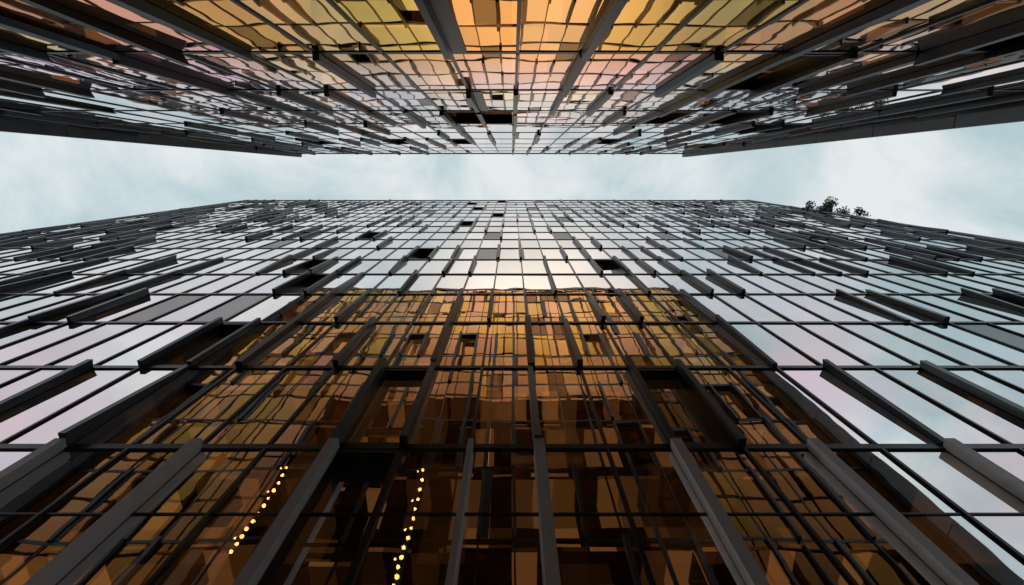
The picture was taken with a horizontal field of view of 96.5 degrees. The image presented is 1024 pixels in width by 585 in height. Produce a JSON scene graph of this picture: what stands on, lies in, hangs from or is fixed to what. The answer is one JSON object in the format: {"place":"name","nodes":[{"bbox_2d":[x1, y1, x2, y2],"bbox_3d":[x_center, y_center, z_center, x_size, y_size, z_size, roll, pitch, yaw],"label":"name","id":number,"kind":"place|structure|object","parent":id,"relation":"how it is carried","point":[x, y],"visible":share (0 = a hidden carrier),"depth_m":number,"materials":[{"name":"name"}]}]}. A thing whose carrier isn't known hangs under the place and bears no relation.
{"place":"outdoors","nodes":[
{"label":"outdoors","id":0,"kind":"place"},
{"bbox_2d":[0,121,1023,241],"label":"sky","id":1,"kind":"structure","parent":0,"point":[970,180],"materials":[{"name":"white"}]},
{"label":"ground","id":2,"kind":"structure","parent":0,"visible":0},
{"bbox_2d":[0,199,1023,584],"bbox_3d":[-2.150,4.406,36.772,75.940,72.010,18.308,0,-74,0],"label":"glass office tower","id":3,"kind":"structure","parent":2,"relation":"on","point":[390,391],"depth_m":10.95,"materials":[{"name":"glass"}]},
{"bbox_2d":[0,200,1023,584],"bbox_3d":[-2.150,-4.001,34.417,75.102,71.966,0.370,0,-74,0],"label":"window frames","id":4,"kind":"structure","parent":3,"relation":"in","point":[1008,445],"depth_m":13.87,"materials":[{"name":"black metal"}]},
{"bbox_2d":[0,0,1023,156],"bbox_3d":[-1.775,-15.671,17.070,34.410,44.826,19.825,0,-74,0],"label":"glass office tower","id":5,"kind":"structure","parent":2,"relation":"on","point":[299,78],"depth_m":10.04,"materials":[{"name":"glass"}]},
{"bbox_2d":[0,0,1023,153],"bbox_3d":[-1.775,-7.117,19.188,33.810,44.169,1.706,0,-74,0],"label":"window frames","id":6,"kind":"structure","parent":5,"relation":"in","point":[519,2],"depth_m":11.64,"materials":[{"name":"black metal"}]},
{"bbox_3d":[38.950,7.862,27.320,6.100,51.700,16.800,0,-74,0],"label":"walls","id":7,"kind":"object","parent":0,"visible":0},
{"bbox_2d":[802,196,870,217],"bbox_3d":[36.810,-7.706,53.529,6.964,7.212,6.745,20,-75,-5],"label":"tree","id":8,"kind":"object","parent":7,"relation":"on","point":[826,206],"visible":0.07,"depth_m":52.71,"materials":[{"name":"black plant"}]}
]}

